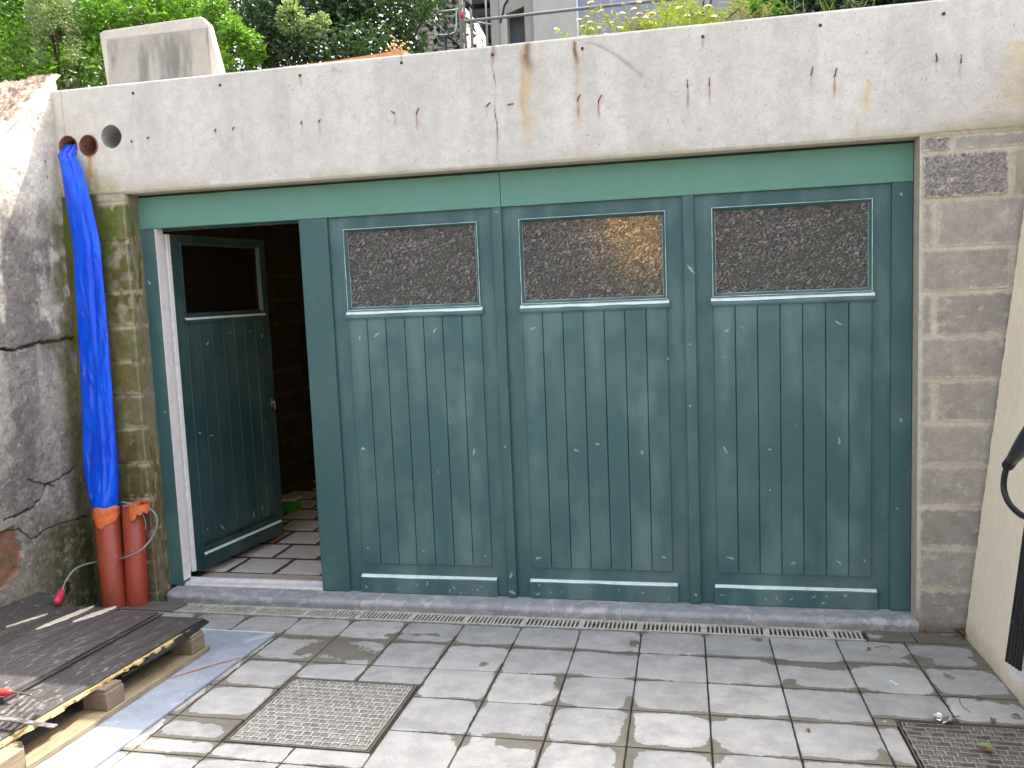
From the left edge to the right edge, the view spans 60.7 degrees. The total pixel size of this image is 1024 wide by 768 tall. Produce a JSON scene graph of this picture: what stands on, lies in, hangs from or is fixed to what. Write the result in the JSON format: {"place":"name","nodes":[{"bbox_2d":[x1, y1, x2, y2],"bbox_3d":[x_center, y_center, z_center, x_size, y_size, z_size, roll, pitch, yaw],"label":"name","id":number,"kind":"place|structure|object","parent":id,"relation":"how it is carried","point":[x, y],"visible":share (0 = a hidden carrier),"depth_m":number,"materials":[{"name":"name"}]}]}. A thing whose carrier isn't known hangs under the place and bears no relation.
{"place":"outdoors","nodes":[
{"label":"outdoors","id":0,"kind":"place"},
{"bbox_2d":[7,0,416,88],"label":"sky","id":1,"kind":"structure","parent":0,"point":[73,0],"materials":[{"name":"white"}]},
{"bbox_2d":[191,476,321,576],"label":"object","id":2,"kind":"object","parent":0,"point":[309,484],"visible":0.08,"depth_m":5.76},
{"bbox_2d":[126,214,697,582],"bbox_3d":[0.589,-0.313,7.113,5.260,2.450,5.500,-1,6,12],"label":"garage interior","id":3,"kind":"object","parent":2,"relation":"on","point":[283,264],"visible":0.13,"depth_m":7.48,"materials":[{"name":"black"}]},
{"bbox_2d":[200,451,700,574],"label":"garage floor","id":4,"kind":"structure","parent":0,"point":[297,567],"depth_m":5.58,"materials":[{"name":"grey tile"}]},
{"bbox_2d":[282,495,301,512],"bbox_3d":[-1.696,0.909,6.628,0.172,0.115,0.132,-1,6,12],"label":"storage tub","id":5,"kind":"object","parent":4,"relation":"on","point":[291,503],"visible":0.66,"depth_m":6.57,"materials":[{"name":"green plastic"}]},
{"bbox_2d":[88,602,867,767],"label":"ground","id":6,"kind":"structure","parent":0,"point":[98,604],"depth_m":4.12,"materials":[{"name":"grey concrete"}]},
{"bbox_2d":[0,73,97,607],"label":"wing wall","id":7,"kind":"structure","parent":6,"relation":"on","point":[46,540],"depth_m":4.57,"materials":[{"name":"grey concrete"}]},
{"bbox_2d":[92,505,125,607],"bbox_3d":[-2.203,0.968,4.806,0.140,0.626,0.140,-1,6,12],"label":"drain pipe","id":8,"kind":"object","parent":6,"relation":"on","point":[109,540],"visible":0.8,"depth_m":4.75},
{"bbox_2d":[61,193,177,601],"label":"block pier","id":9,"kind":"structure","parent":6,"relation":"on","point":[139,469],"depth_m":4.79,"materials":[{"name":"green concrete"}]},
{"bbox_2d":[122,501,149,606],"bbox_3d":[-2.059,0.962,4.818,0.180,0.624,0.117,-1,6,12],"label":"drain pipe","id":10,"kind":"object","parent":6,"relation":"on","point":[135,566],"visible":0.9,"depth_m":4.78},
{"bbox_2d":[53,501,157,604],"bbox_3d":[-2.222,0.853,4.612,0.328,0.409,0.608,2,7,32],"label":"power cable","id":11,"kind":"object","parent":10,"relation":"hanging from","point":[59,597],"visible":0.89,"depth_m":4.71,"materials":[{"name":"grey rubber"}]},
{"bbox_2d":[167,576,918,633],"bbox_3d":[0.003,1.158,4.597,3.907,0.091,0.285,-1,6,12],"label":"door sill","id":12,"kind":"structure","parent":6,"relation":"on","point":[862,620],"depth_m":4.43,"materials":[{"name":"concrete"}]},
{"bbox_2d":[201,572,321,580],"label":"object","id":13,"kind":"object","parent":12,"relation":"on","point":[264,576],"visible":0.14,"depth_m":5.10,"materials":[{"name":"grey concrete"}]},
{"bbox_2d":[138,141,913,610],"bbox_3d":[0.017,-0.024,4.933,3.961,2.187,0.972,-1,6,12],"label":"garage door","id":14,"kind":"structure","parent":12,"relation":"on","point":[520,385],"depth_m":4.39,"materials":[{"name":"paint"}]},
{"bbox_2d":[163,234,283,571],"bbox_3d":[-1.747,0.085,5.333,0.070,1.940,0.962,0,7,21],"label":"door leaf","id":15,"kind":"structure","parent":14,"relation":"in","point":[217,286],"depth_m":5.30,"materials":[{"name":"paint"}]},
{"bbox_2d":[328,208,507,596],"bbox_3d":[-0.486,0.122,4.595,0.882,2.008,0.062,-1,6,12],"label":"door leaf","id":16,"kind":"structure","parent":14,"relation":"in","point":[414,293],"depth_m":4.58,"materials":[{"name":"paint"}]},
{"bbox_2d":[502,196,690,602],"bbox_3d":[0.426,0.106,4.395,0.886,2.008,0.062,-1,6,12],"label":"door leaf","id":17,"kind":"structure","parent":14,"relation":"in","point":[595,304],"depth_m":4.38,"materials":[{"name":"paint"}]},
{"bbox_2d":[694,183,890,609],"bbox_3d":[1.340,0.089,4.195,0.881,2.008,0.062,-1,6,12],"label":"door leaf","id":18,"kind":"structure","parent":14,"relation":"in","point":[793,286],"depth_m":4.18,"materials":[{"name":"paint"}]},
{"bbox_2d":[953,627,966,637],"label":"leaf litter","id":19,"kind":"object","parent":6,"relation":"on","point":[961,631],"visible":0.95,"depth_m":3.98,"materials":[{"name":"brown plant"}]},
{"bbox_2d":[910,126,1023,633],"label":"block pier","id":20,"kind":"structure","parent":6,"relation":"on","point":[968,197],"depth_m":3.88,"materials":[{"name":"grey concrete"}]},
{"bbox_2d":[51,0,1023,197],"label":"concrete beam","id":21,"kind":"structure","parent":20,"relation":"on","point":[892,81],"depth_m":4.12,"materials":[{"name":"grey concrete"}]},
{"bbox_2d":[59,136,77,153],"bbox_3d":[-2.362,-1.287,4.795,0.113,0.113,0.206,-1,6,12],"label":"drain outlet","id":22,"kind":"object","parent":21,"relation":"attached to","point":[67,140],"visible":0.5,"depth_m":4.72,"materials":[{"name":"brown metal"}]},
{"bbox_2d":[57,144,119,510],"bbox_3d":[-2.304,-0.302,4.723,0.156,1.975,0.281,-8,8,-44],"label":"plastic sheath","id":23,"kind":"object","parent":22,"relation":"hanging from","point":[100,465],"visible":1,"depth_m":4.70,"materials":[{"name":"blue plastic"}]},
{"bbox_2d":[79,135,97,155],"bbox_3d":[-2.240,-1.285,4.768,0.111,0.111,0.208,-1,6,12],"label":"drain outlet","id":24,"kind":"object","parent":21,"relation":"attached to","point":[88,145],"visible":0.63,"depth_m":4.71,"materials":[{"name":"brown metal"}]},
{"bbox_2d":[100,17,224,84],"bbox_3d":[-1.906,-1.787,4.782,0.733,0.365,0.056,-1,6,12],"label":"concrete slab piece","id":25,"kind":"object","parent":21,"relation":"on","point":[183,48],"visible":0.79,"depth_m":4.75,"materials":[{"name":"grey concrete"}]},
{"bbox_2d":[279,50,408,67],"bbox_3d":[-0.933,-1.621,4.431,0.860,0.027,0.115,-1,6,12],"label":"orange plank","id":26,"kind":"object","parent":21,"relation":"on","point":[395,53],"visible":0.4,"depth_m":4.32,"materials":[{"name":"orange wood"}]},
{"bbox_2d":[554,23,593,37],"bbox_3d":[0.310,-1.689,4.300,0.202,0.142,0.093,-1,6,12],"label":"flowering weed","id":27,"kind":"object","parent":21,"relation":"on","point":[579,30],"visible":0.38,"depth_m":4.29,"materials":[{"name":"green plant"}]},
{"bbox_2d":[574,0,601,35],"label":"flowering weed","id":28,"kind":"object","parent":21,"relation":"on","point":[588,22],"visible":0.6,"depth_m":4.30,"materials":[{"name":"green plant"}]},
{"bbox_2d":[598,0,630,32],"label":"flowering weed","id":29,"kind":"object","parent":21,"relation":"on","point":[611,22],"visible":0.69,"depth_m":4.24,"materials":[{"name":"green plant"}]},
{"bbox_2d":[616,15,656,31],"bbox_3d":[0.595,-1.705,4.200,0.208,0.161,0.103,-3,6,-6],"label":"flowering weed","id":30,"kind":"object","parent":21,"relation":"on","point":[647,26],"visible":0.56,"depth_m":4.20,"materials":[{"name":"green plant"}]},
{"bbox_2d":[641,1,685,28],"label":"weed","id":31,"kind":"object","parent":21,"relation":"on","point":[666,17],"visible":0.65,"depth_m":4.18,"materials":[{"name":"green plant"}]},
{"bbox_2d":[690,0,724,22],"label":"weed","id":32,"kind":"object","parent":21,"relation":"on","point":[706,14],"visible":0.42,"depth_m":4.19,"materials":[{"name":"green plant"}]},
{"bbox_2d":[690,4,726,24],"bbox_3d":[0.937,-1.727,4.166,0.182,0.151,0.109,-1,6,12],"label":"flowering weed","id":33,"kind":"object","parent":21,"relation":"on","point":[708,16],"visible":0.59,"depth_m":4.16,"materials":[{"name":"green plant"}]},
{"bbox_2d":[727,0,772,19],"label":"weed","id":34,"kind":"object","parent":21,"relation":"on","point":[766,11],"visible":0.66,"depth_m":4.10,"materials":[{"name":"green plant"}]},
{"bbox_2d":[774,0,806,15],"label":"weed","id":35,"kind":"object","parent":21,"relation":"on","point":[793,11],"visible":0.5,"depth_m":4.06,"materials":[{"name":"green plant"}]},
{"bbox_2d":[813,0,846,11],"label":"weed","id":36,"kind":"object","parent":21,"relation":"on","point":[821,6],"visible":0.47,"depth_m":4.08,"materials":[{"name":"green plant"}]},
{"bbox_2d":[844,0,875,8],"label":"weed","id":37,"kind":"object","parent":21,"relation":"on","point":[853,4],"visible":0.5,"depth_m":4.01,"materials":[{"name":"green plant"}]},
{"bbox_2d":[964,210,1023,707],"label":"rendered wall","id":38,"kind":"structure","parent":6,"relation":"on","point":[995,570],"depth_m":3.68,"materials":[{"name":"beige paint"}]},
{"bbox_2d":[1000,426,1023,518],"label":"charging connector","id":39,"kind":"object","parent":38,"relation":"attached to","point":[1014,457],"visible":1,"depth_m":3.02,"materials":[{"name":"black plastic"}]},
{"bbox_2d":[1005,528,1023,685],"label":"black strip bundle","id":40,"kind":"object","parent":38,"relation":"attached to","point":[1014,656],"visible":1,"depth_m":3.15,"materials":[{"name":"rubber"}]},
{"bbox_2d":[97,601,1023,767],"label":"paving","id":41,"kind":"structure","parent":0,"point":[488,696],"depth_m":3.44,"materials":[{"name":"stone"}]},
{"bbox_2d":[14,629,275,767],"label":"stone slab","id":42,"kind":"structure","parent":41,"relation":"on","point":[102,742],"depth_m":3.49,"materials":[{"name":"grey stone"}]},
{"bbox_2d":[5,629,209,767],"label":"pallet","id":43,"kind":"object","parent":42,"relation":"on","point":[105,701],"visible":0.48,"depth_m":3.40,"materials":[{"name":"brown wood"}]},
{"bbox_2d":[0,747,26,767],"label":"timber block","id":44,"kind":"object","parent":43,"relation":"on","point":[12,757],"depth_m":2.89,"materials":[{"name":"brown wood"}]},
{"bbox_2d":[0,592,66,624],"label":"old board","id":45,"kind":"object","parent":43,"relation":"on","point":[18,608],"visible":0.93,"depth_m":4.33,"materials":[{"name":"laminate"}]},
{"bbox_2d":[0,605,82,644],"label":"old board","id":46,"kind":"object","parent":43,"relation":"on","point":[9,633],"visible":1,"depth_m":4.12,"materials":[{"name":"laminate"}]},
{"bbox_2d":[6,613,47,626],"bbox_3d":[-2.282,1.112,4.121,0.024,0.012,0.206,1,7,32],"label":"splintered offcut","id":47,"kind":"object","parent":46,"relation":"on","point":[26,620],"visible":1,"depth_m":4.12,"materials":[{"name":"brown wood"}]},
{"bbox_2d":[0,674,119,748],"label":"plywood strip","id":48,"kind":"object","parent":43,"relation":"on","point":[26,731],"visible":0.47,"depth_m":3.05,"materials":[{"name":"beige wood"}]},
{"bbox_2d":[1,640,173,745],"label":"wood splinters","id":49,"kind":"object","parent":48,"relation":"attached to","point":[59,710],"visible":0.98,"depth_m":3.27,"materials":[{"name":"beige wood"}]},
{"bbox_2d":[0,630,188,744],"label":"plywood strip","id":50,"kind":"object","parent":48,"relation":"on","point":[129,666],"visible":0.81,"depth_m":3.40,"materials":[{"name":"beige wood"}]},
{"bbox_2d":[0,616,203,741],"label":"old board","id":51,"kind":"object","parent":50,"relation":"on","point":[63,686],"visible":0.95,"depth_m":3.55,"materials":[{"name":"laminate"}]},
{"bbox_2d":[0,688,32,700],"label":"hand tool","id":52,"kind":"object","parent":51,"relation":"on","point":[5,691],"visible":1,"depth_m":3.23,"materials":[{"name":"metal"}]},
{"bbox_2d":[0,695,43,724],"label":"folding rule","id":53,"kind":"object","parent":51,"relation":"on","point":[28,717],"visible":1,"depth_m":3.11,"materials":[{"name":"wood"}]},
{"bbox_2d":[0,716,57,727],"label":"metal bar","id":54,"kind":"object","parent":51,"relation":"on","point":[27,722],"visible":1,"depth_m":2.98,"materials":[{"name":"metal"}]},
{"bbox_2d":[0,607,121,668],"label":"old board","id":55,"kind":"object","parent":43,"relation":"on","point":[21,646],"visible":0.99,"depth_m":3.89,"materials":[{"name":"laminate"}]},
{"bbox_2d":[36,606,93,629],"bbox_3d":[-2.111,1.105,4.146,0.051,0.018,0.344,0,6,18],"label":"splintered offcut","id":56,"kind":"object","parent":55,"relation":"on","point":[68,616],"visible":1,"depth_m":4.13,"materials":[{"name":"brown wood"}]},
{"bbox_2d":[72,606,116,621],"bbox_3d":[-1.992,1.098,4.181,0.056,0.013,0.244,1,7,27],"label":"splintered offcut","id":57,"kind":"object","parent":55,"relation":"on","point":[94,614],"visible":1,"depth_m":4.17,"materials":[{"name":"brown wood"}]},
{"bbox_2d":[0,611,162,703],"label":"old board","id":58,"kind":"object","parent":43,"relation":"on","point":[21,673],"visible":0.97,"depth_m":3.72,"materials":[{"name":"laminate"}]},
{"bbox_2d":[117,619,208,676],"bbox_3d":[-1.510,1.150,3.830,0.056,0.023,0.621,-1,6,13],"label":"bent strip","id":59,"kind":"object","parent":43,"relation":"on","point":[194,628],"visible":0.9,"depth_m":3.86,"materials":[{"name":"black plastic"}]},
{"bbox_2d":[167,657,239,678],"bbox_3d":[-1.352,1.249,3.849,0.327,0.016,0.006,-8,8,-42],"label":"thin rod","id":60,"kind":"object","parent":42,"relation":"on","point":[203,668],"visible":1,"depth_m":3.84,"materials":[{"name":"orange metal"}]},
{"bbox_2d":[224,678,417,753],"bbox_3d":[-0.719,1.288,3.409,0.570,0.052,0.575,-1,6,12],"label":"manhole cover","id":61,"kind":"object","parent":41,"relation":"on","point":[336,715],"visible":1,"depth_m":3.37,"materials":[{"name":"metal"}]},
{"bbox_2d":[174,603,866,641],"bbox_3d":[-0.092,1.241,4.409,3.510,0.114,0.134,-1,6,12],"label":"drain channel","id":62,"kind":"object","parent":41,"relation":"in","point":[252,610],"visible":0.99,"depth_m":4.38,"materials":[{"name":"metal"}]},
{"bbox_2d":[931,712,960,722],"bbox_3d":[1.565,1.204,3.151,0.094,0.032,0.063,-1,6,12],"label":"crumpled foil","id":63,"kind":"object","parent":41,"relation":"on","point":[944,717],"visible":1,"depth_m":3.15,"materials":[{"name":"silver metal"}]},
{"bbox_2d":[896,720,1023,767],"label":"manhole cover","id":64,"kind":"object","parent":41,"relation":"on","point":[939,745],"visible":0.99,"depth_m":2.99,"materials":[{"name":"metal"}]},
{"bbox_2d":[977,742,999,750],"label":"fallen leaf","id":65,"kind":"object","parent":64,"relation":"on","point":[986,744],"visible":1,"depth_m":2.95,"materials":[{"name":"green plant"}]},
{"bbox_2d":[985,748,999,755],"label":"fallen leaf","id":66,"kind":"object","parent":64,"relation":"on","point":[991,750],"visible":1,"depth_m":2.91,"materials":[{"name":"brown plant"}]},
{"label":"garden ground","id":67,"kind":"structure","parent":0,"visible":0},
{"bbox_2d":[0,0,100,89],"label":"hedge shrub","id":68,"kind":"object","parent":67,"relation":"on","point":[15,47],"visible":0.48,"depth_m":5.48,"materials":[{"name":"green plant"}]},
{"bbox_2d":[21,0,103,90],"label":"pale shrub","id":69,"kind":"object","parent":67,"relation":"on","point":[51,18],"visible":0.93,"depth_m":5.33,"materials":[{"name":"green plant"}]},
{"bbox_2d":[1,0,252,74],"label":"background tree","id":70,"kind":"object","parent":67,"relation":"on","point":[91,6],"visible":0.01,"depth_m":10.25,"materials":[{"name":"green plant"}]},
{"bbox_2d":[50,0,260,86],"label":"hedge shrub","id":71,"kind":"object","parent":67,"relation":"on","point":[103,15],"visible":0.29,"depth_m":5.43,"materials":[{"name":"green plant"}]},
{"bbox_2d":[196,0,270,71],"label":"hedge shrub","id":72,"kind":"object","parent":67,"relation":"on","point":[240,34],"visible":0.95,"depth_m":4.99,"materials":[{"name":"green plant"}]},
{"bbox_2d":[77,0,484,72],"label":"background tree","id":73,"kind":"object","parent":67,"relation":"on","point":[431,29],"visible":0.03,"depth_m":10.51,"materials":[{"name":"green plant"}]},
{"bbox_2d":[218,0,447,70],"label":"dark bush","id":74,"kind":"object","parent":67,"relation":"on","point":[350,31],"visible":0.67,"depth_m":5.41,"materials":[{"name":"green plant"}]},
{"bbox_2d":[274,0,331,43],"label":"hedge shrub","id":75,"kind":"object","parent":74,"relation":"attached to","point":[313,21],"visible":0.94,"depth_m":5.09,"materials":[{"name":"green plant"}]},
{"bbox_2d":[385,35,409,53],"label":"pink flower plant","id":76,"kind":"object","parent":67,"relation":"on","point":[395,45],"visible":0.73,"depth_m":4.92,"materials":[{"name":"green plant"}]},
{"bbox_2d":[394,34,444,53],"bbox_3d":[-0.532,-1.830,5.094,0.321,0.437,0.194,-4,6,-13],"label":"dark bush","id":77,"kind":"object","parent":67,"relation":"on","point":[441,43],"visible":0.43,"depth_m":5.08,"materials":[{"name":"green plant"}]},
{"bbox_2d":[375,4,491,52],"bbox_3d":[-0.575,-4.596,13.371,3.685,3.542,1.525,-1,6,12],"label":"background tree","id":78,"kind":"object","parent":67,"relation":"on","point":[490,44],"visible":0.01,"depth_m":13.15,"materials":[{"name":"green plant"}]},
{"bbox_2d":[415,0,485,52],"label":"clad building","id":79,"kind":"structure","parent":67,"relation":"on","point":[448,45],"depth_m":10.86,"materials":[{"name":"white"}]},
{"bbox_2d":[433,0,491,48],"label":"scaffold","id":80,"kind":"object","parent":67,"relation":"on","point":[478,8],"visible":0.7,"depth_m":8.35,"materials":[{"name":"metal"}]},
{"bbox_2d":[464,0,673,26],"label":"guard rail","id":81,"kind":"object","parent":67,"relation":"on","point":[553,11],"visible":0.58,"depth_m":6.75,"materials":[{"name":"metal"}]},
{"bbox_2d":[580,19,607,36],"bbox_3d":[0.410,-1.740,4.401,0.137,0.176,0.132,4,9,44],"label":"flowering weed","id":82,"kind":"object","parent":67,"relation":"on","point":[600,27],"visible":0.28,"depth_m":4.37,"materials":[{"name":"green plant"}]},
{"bbox_2d":[608,21,644,33],"bbox_3d":[0.571,-1.712,4.295,0.219,0.143,0.121,-1,6,16],"label":"weed","id":83,"kind":"object","parent":67,"relation":"on","point":[627,27],"visible":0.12,"depth_m":4.29,"materials":[{"name":"green plant"}]},
{"bbox_2d":[619,0,642,30],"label":"flowering weed","id":84,"kind":"object","parent":67,"relation":"on","point":[632,8],"visible":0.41,"depth_m":4.34,"materials":[{"name":"green plant"}]},
{"bbox_2d":[623,4,648,30],"bbox_3d":[0.606,-1.743,4.296,0.169,0.212,0.104,3,8,42],"label":"weed","id":85,"kind":"object","parent":67,"relation":"on","point":[636,28],"visible":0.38,"depth_m":4.28,"materials":[{"name":"green plant"}]},
{"bbox_2d":[490,0,814,45],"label":"house","id":86,"kind":"structure","parent":67,"relation":"on","point":[524,29],"depth_m":9.03,"materials":[{"name":"grey paint"}]},
{"bbox_2d":[499,0,508,22],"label":"loose wire","id":87,"kind":"object","parent":86,"relation":"hanging from","point":[503,9],"visible":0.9,"depth_m":9.03,"materials":[{"name":"black rubber"}]},
{"bbox_2d":[510,12,524,43],"bbox_3d":[0.049,-4.675,9.289,0.193,4.500,0.040,-1,6,12],"label":"window","id":88,"kind":"structure","parent":86,"relation":"in","point":[518,23],"depth_m":9.37,"materials":[{"name":"grey glass"}]},
{"bbox_2d":[644,9,664,29],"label":"flowering weed","id":89,"kind":"object","parent":67,"relation":"on","point":[653,12],"visible":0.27,"depth_m":4.30,"materials":[{"name":"green plant"}]},
{"bbox_2d":[668,0,700,25],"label":"flowering weed","id":90,"kind":"object","parent":67,"relation":"on","point":[686,15],"visible":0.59,"depth_m":4.21,"materials":[{"name":"green plant"}]},
{"bbox_2d":[683,0,716,24],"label":"weed","id":91,"kind":"object","parent":67,"relation":"on","point":[693,14],"visible":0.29,"depth_m":4.26,"materials":[{"name":"green plant"}]},
{"bbox_2d":[646,0,762,29],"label":"weed clump","id":92,"kind":"object","parent":67,"relation":"on","point":[672,14],"visible":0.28,"depth_m":4.57,"materials":[{"name":"green plant"}]},
{"bbox_2d":[711,4,739,22],"bbox_3d":[1.018,-1.750,4.246,0.170,0.183,0.110,-3,6,-7],"label":"weed","id":93,"kind":"object","parent":67,"relation":"on","point":[723,20],"visible":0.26,"depth_m":4.23,"materials":[{"name":"green plant"}]},
{"bbox_2d":[740,0,782,19],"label":"weed","id":94,"kind":"object","parent":67,"relation":"on","point":[752,4],"visible":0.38,"depth_m":4.14,"materials":[{"name":"green plant"}]},
{"bbox_2d":[746,0,788,16],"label":"weed","id":95,"kind":"object","parent":67,"relation":"on","point":[777,12],"visible":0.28,"depth_m":4.17,"materials":[{"name":"green plant"}]},
{"bbox_2d":[736,0,929,14],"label":"dark bush","id":96,"kind":"object","parent":67,"relation":"on","point":[808,6],"visible":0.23,"depth_m":4.66,"materials":[{"name":"green plant"}]},
{"bbox_2d":[827,0,864,10],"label":"weed","id":97,"kind":"object","parent":67,"relation":"on","point":[839,5],"visible":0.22,"depth_m":4.12,"materials":[{"name":"green plant"}]}
]}

